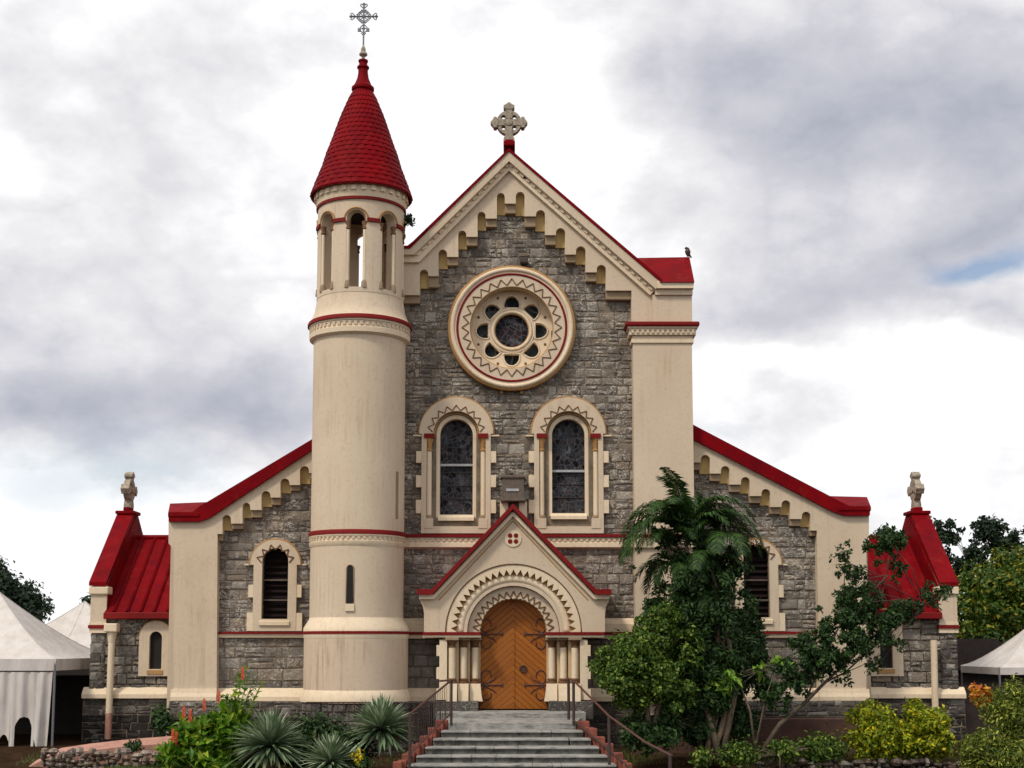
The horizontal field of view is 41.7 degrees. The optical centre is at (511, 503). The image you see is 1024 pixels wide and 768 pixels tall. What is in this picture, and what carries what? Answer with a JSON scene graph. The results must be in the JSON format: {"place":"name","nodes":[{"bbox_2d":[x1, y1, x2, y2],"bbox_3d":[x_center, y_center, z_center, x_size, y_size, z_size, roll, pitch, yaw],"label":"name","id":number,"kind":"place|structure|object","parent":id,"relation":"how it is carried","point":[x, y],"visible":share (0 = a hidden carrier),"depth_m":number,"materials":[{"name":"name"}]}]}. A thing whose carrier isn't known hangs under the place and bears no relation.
{"place":"outdoors","nodes":[
{"label":"outdoors","id":0,"kind":"place"},
{"bbox_2d":[0,669,89,674],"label":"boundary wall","id":1,"kind":"structure","parent":0,"point":[75,672],"depth_m":48.83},
{"bbox_2d":[0,734,1021,767],"bbox_3d":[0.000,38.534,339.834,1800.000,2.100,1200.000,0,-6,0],"label":"ground","id":2,"kind":"structure","parent":0,"point":[10,757],"depth_m":39.00,"materials":[{"name":"soil"}]},
{"bbox_2d":[0,555,54,622],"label":"background tree","id":3,"kind":"object","parent":2,"relation":"on","point":[25,597],"visible":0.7,"depth_m":55.56,"materials":[{"name":"green plant"}]},
{"bbox_2d":[0,592,90,745],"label":"party tent","id":4,"kind":"object","parent":2,"relation":"on","point":[29,642],"visible":0.94,"depth_m":41.72,"materials":[{"name":"white fabric"}]},
{"bbox_2d":[14,675,89,733],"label":"tent interior","id":5,"kind":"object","parent":2,"relation":"on","point":[68,705],"depth_m":47.31,"materials":[{"name":"black fabric"}]},
{"bbox_2d":[46,601,90,648],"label":"party tent","id":6,"kind":"object","parent":2,"relation":"on","point":[72,624],"visible":0.24,"depth_m":54.14,"materials":[{"name":"white fabric"}]},
{"bbox_2d":[79,592,90,604],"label":"background tree","id":7,"kind":"object","parent":2,"relation":"on","point":[86,599],"visible":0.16,"depth_m":65.53,"materials":[{"name":"green plant"}]},
{"bbox_2d":[29,736,171,766],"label":"kerb wall","id":8,"kind":"structure","parent":2,"relation":"on","point":[147,744],"depth_m":38.02,"materials":[{"name":"pink concrete"}]},
{"bbox_2d":[40,747,190,767],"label":"rubble wall","id":9,"kind":"structure","parent":2,"relation":"on","point":[52,760],"depth_m":36.89,"materials":[{"name":"stone"}]},
{"bbox_2d":[123,739,144,753],"bbox_3d":[-10.560,6.845,37.480,0.583,0.582,0.514,0,-6,0],"label":"shrub","id":10,"kind":"object","parent":2,"relation":"on","point":[134,746],"visible":0.87,"depth_m":37.42,"materials":[{"name":"green plant"}]},
{"bbox_2d":[148,703,175,736],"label":"shrub","id":11,"kind":"object","parent":2,"relation":"on","point":[163,720],"visible":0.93,"depth_m":40.45,"materials":[{"name":"green plant"}]},
{"bbox_2d":[105,763,254,767],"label":"grass","id":12,"kind":"structure","parent":2,"relation":"on","point":[163,765],"depth_m":36.37,"materials":[{"name":"green plant"}]},
{"bbox_2d":[151,665,263,767],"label":"ginger plant","id":13,"kind":"object","parent":2,"relation":"on","point":[195,742],"visible":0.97,"depth_m":35.87,"materials":[{"name":"green plant"}]},
{"bbox_2d":[149,706,378,767],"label":"ground plants","id":14,"kind":"object","parent":2,"relation":"on","point":[318,727],"visible":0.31,"depth_m":36.44,"materials":[{"name":"green plant"}]},
{"bbox_2d":[350,747,364,767],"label":"yellow flower","id":15,"kind":"object","parent":14,"relation":"on","point":[359,755],"visible":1,"depth_m":34.28,"materials":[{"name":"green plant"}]},
{"bbox_2d":[224,708,312,767],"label":"agave","id":16,"kind":"object","parent":2,"relation":"on","point":[271,738],"visible":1,"depth_m":34.83,"materials":[{"name":"green plant"}]},
{"bbox_2d":[293,732,361,767],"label":"agave","id":17,"kind":"object","parent":2,"relation":"on","point":[330,751],"visible":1,"depth_m":34.41,"materials":[{"name":"green plant"}]},
{"bbox_2d":[305,702,448,754],"bbox_3d":[-3.858,6.470,38.726,4.207,1.528,0.040,0,-6,0],"label":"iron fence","id":18,"kind":"object","parent":2,"relation":"on","point":[364,720],"visible":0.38,"depth_m":38.77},
{"bbox_2d":[342,692,422,754],"bbox_3d":[-3.531,5.873,35.995,2.279,1.667,2.327,0,-6,0],"label":"agave","id":19,"kind":"object","parent":2,"relation":"on","point":[382,718],"visible":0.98,"depth_m":35.68,"materials":[{"name":"green plant"}]},
{"bbox_2d":[393,720,447,767],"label":"kerb wall","id":20,"kind":"structure","parent":2,"relation":"on","point":[419,750],"depth_m":34.55,"materials":[{"name":"red brick"}]},
{"bbox_2d":[14,749,959,766],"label":"grass","id":21,"kind":"structure","parent":2,"relation":"on","point":[648,763],"depth_m":38.35,"materials":[{"name":"green plant"}]},
{"bbox_2d":[407,710,616,767],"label":"staircase","id":22,"kind":"structure","parent":2,"relation":"on","point":[512,739],"depth_m":35.14,"materials":[{"name":"stone"}]},
{"bbox_2d":[408,679,452,767],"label":"handrail","id":23,"kind":"object","parent":22,"relation":"on","point":[450,715],"visible":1,"depth_m":34.96,"materials":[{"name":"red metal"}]},
{"bbox_2d":[567,678,672,767],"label":"handrail","id":24,"kind":"object","parent":22,"relation":"on","point":[609,718],"visible":0.94,"depth_m":33.80,"materials":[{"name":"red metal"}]},
{"bbox_2d":[81,3,965,754],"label":"church","id":25,"kind":"structure","parent":2,"relation":"on","point":[507,311],"depth_m":42.13,"materials":[{"name":"stone"}]},
{"bbox_2d":[244,538,306,630],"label":"aisle window","id":26,"kind":"structure","parent":25,"relation":"in","point":[281,591],"depth_m":42.19,"materials":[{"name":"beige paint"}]},
{"bbox_2d":[403,213,415,227],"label":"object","id":27,"kind":"object","parent":25,"relation":"attached to","point":[408,219],"depth_m":42.07,"materials":[{"name":"green plant"}]},
{"bbox_2d":[413,396,498,533],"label":"arched window","id":28,"kind":"structure","parent":25,"relation":"in","point":[456,434],"depth_m":42.36,"materials":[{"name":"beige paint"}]},
{"bbox_2d":[479,600,511,708],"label":"door leaf","id":29,"kind":"structure","parent":25,"relation":"in","point":[496,629],"depth_m":41.20,"materials":[{"name":"orange wood"}]},
{"bbox_2d":[448,265,575,393],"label":"rose window","id":30,"kind":"structure","parent":25,"relation":"in","point":[501,323],"depth_m":42.65,"materials":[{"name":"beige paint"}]},
{"bbox_2d":[500,475,525,502],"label":"plaque","id":31,"kind":"object","parent":25,"relation":"attached to","point":[512,488],"visible":1,"depth_m":41.73,"materials":[{"name":"stone"}]},
{"bbox_2d":[515,600,546,708],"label":"door leaf","id":32,"kind":"structure","parent":25,"relation":"in","point":[530,630],"depth_m":41.20,"materials":[{"name":"orange wood"}]},
{"bbox_2d":[526,396,611,533],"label":"arched window","id":33,"kind":"structure","parent":25,"relation":"in","point":[568,434],"depth_m":42.35,"materials":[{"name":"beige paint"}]},
{"bbox_2d":[684,247,691,257],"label":"bird","id":34,"kind":"object","parent":25,"relation":"on","point":[687,251],"visible":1,"depth_m":43.75},
{"bbox_2d":[726,538,786,630],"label":"aisle window","id":35,"kind":"structure","parent":25,"relation":"in","point":[758,579],"depth_m":42.21,"materials":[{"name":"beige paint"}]},
{"bbox_2d":[577,721,631,767],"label":"kerb wall","id":36,"kind":"structure","parent":2,"relation":"on","point":[601,739],"depth_m":34.84,"materials":[{"name":"red brick"}]},
{"bbox_2d":[586,597,706,733],"bbox_3d":[3.709,4.544,36.545,3.370,4.028,1.994,0,-6,0],"label":"round shrub","id":37,"kind":"object","parent":2,"relation":"on","point":[636,670],"visible":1,"depth_m":36.32,"materials":[{"name":"green plant"}]},
{"bbox_2d":[614,702,763,758],"bbox_3d":[4.886,6.223,37.343,4.656,1.574,1.777,3,-7,-27],"label":"shrub","id":38,"kind":"object","parent":2,"relation":"on","point":[669,729],"visible":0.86,"depth_m":36.76,"materials":[{"name":"green plant"}]},
{"bbox_2d":[616,467,764,765],"bbox_3d":[5.012,3.141,37.679,4.193,8.276,3.268,0,-6,0],"label":"palm tree","id":39,"kind":"object","parent":2,"relation":"on","point":[702,595],"visible":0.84,"depth_m":37.34,"materials":[{"name":"green plant"}]},
{"bbox_2d":[691,602,778,744],"bbox_3d":[5.997,4.804,38.372,3.406,4.115,2.014,0,-6,0],"label":"dark bush","id":40,"kind":"object","parent":2,"relation":"on","point":[754,622],"visible":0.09,"depth_m":38.23,"materials":[{"name":"green plant"}]},
{"bbox_2d":[630,718,858,754],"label":"garden wall","id":41,"kind":"structure","parent":2,"relation":"on","point":[791,728],"depth_m":39.62,"materials":[{"name":"stone"}]},
{"bbox_2d":[704,654,793,747],"bbox_3d":[6.503,5.421,37.028,2.519,2.691,0.859,1,-6,-5],"label":"green sapling","id":42,"kind":"object","parent":2,"relation":"on","point":[758,671],"visible":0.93,"depth_m":36.95,"materials":[{"name":"green plant"}]},
{"bbox_2d":[688,723,851,767],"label":"ground plants","id":43,"kind":"object","parent":2,"relation":"on","point":[817,749],"visible":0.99,"depth_m":36.54,"materials":[{"name":"green plant"}]},
{"bbox_2d":[759,522,953,750],"bbox_3d":[9.550,3.635,37.120,5.569,6.357,1.772,0,-6,0],"label":"leaning tree","id":44,"kind":"object","parent":2,"relation":"on","point":[824,657],"visible":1,"depth_m":36.92,"materials":[{"name":"green plant"}]},
{"bbox_2d":[754,756,967,767],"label":"rubble wall","id":45,"kind":"structure","parent":2,"relation":"on","point":[899,762],"depth_m":36.84,"materials":[{"name":"stone"}]},
{"bbox_2d":[840,697,907,764],"bbox_3d":[10.081,6.359,37.422,2.012,1.977,1.807,0,-6,0],"label":"croton shrub","id":46,"kind":"object","parent":2,"relation":"on","point":[875,735],"visible":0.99,"depth_m":37.00,"materials":[{"name":"yellow plant"}]},
{"bbox_2d":[894,697,957,764],"bbox_3d":[11.516,6.311,37.464,2.008,1.884,1.732,0,-6,0],"label":"croton shrub","id":47,"kind":"object","parent":2,"relation":"on","point":[928,733],"visible":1,"depth_m":37.03,"materials":[{"name":"yellow plant"}]},
{"bbox_2d":[930,514,1023,615],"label":"background tree","id":48,"kind":"object","parent":2,"relation":"on","point":[991,531],"visible":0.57,"depth_m":61.92,"materials":[{"name":"green plant"}]},
{"bbox_2d":[967,680,993,731],"bbox_3d":[12.828,5.974,36.520,0.757,2.376,0.764,4,-7,-36],"label":"croton shrub","id":49,"kind":"object","parent":2,"relation":"on","point":[980,690],"visible":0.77,"depth_m":36.53,"materials":[{"name":"orange plant"}]},
{"bbox_2d":[949,673,1023,767],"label":"grassy shrub","id":50,"kind":"object","parent":2,"relation":"on","point":[984,748],"visible":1,"depth_m":35.56,"materials":[{"name":"green plant"}]},
{"bbox_2d":[954,541,1023,643],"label":"background tree","id":51,"kind":"object","parent":2,"relation":"on","point":[994,602],"visible":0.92,"depth_m":56.63,"materials":[{"name":"green plant"}]},
{"bbox_2d":[956,639,1023,685],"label":"wall","id":52,"kind":"structure","parent":2,"relation":"on","point":[969,650],"depth_m":51.43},
{"bbox_2d":[975,632,1005,642],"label":"background tree","id":53,"kind":"object","parent":2,"relation":"on","point":[997,637],"visible":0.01,"depth_m":55.42,"materials":[{"name":"green plant"}]},
{"bbox_2d":[959,686,1023,736],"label":"boundary wall","id":54,"kind":"structure","parent":2,"relation":"on","point":[973,720],"depth_m":45.70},
{"bbox_2d":[960,629,1023,685],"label":"party tent","id":55,"kind":"object","parent":2,"relation":"on","point":[1007,658],"visible":0.94,"depth_m":48.12,"materials":[{"name":"white fabric"}]},
{"bbox_2d":[0,0,1023,623],"label":"sky","id":56,"kind":"structure","parent":0,"point":[842,181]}
]}

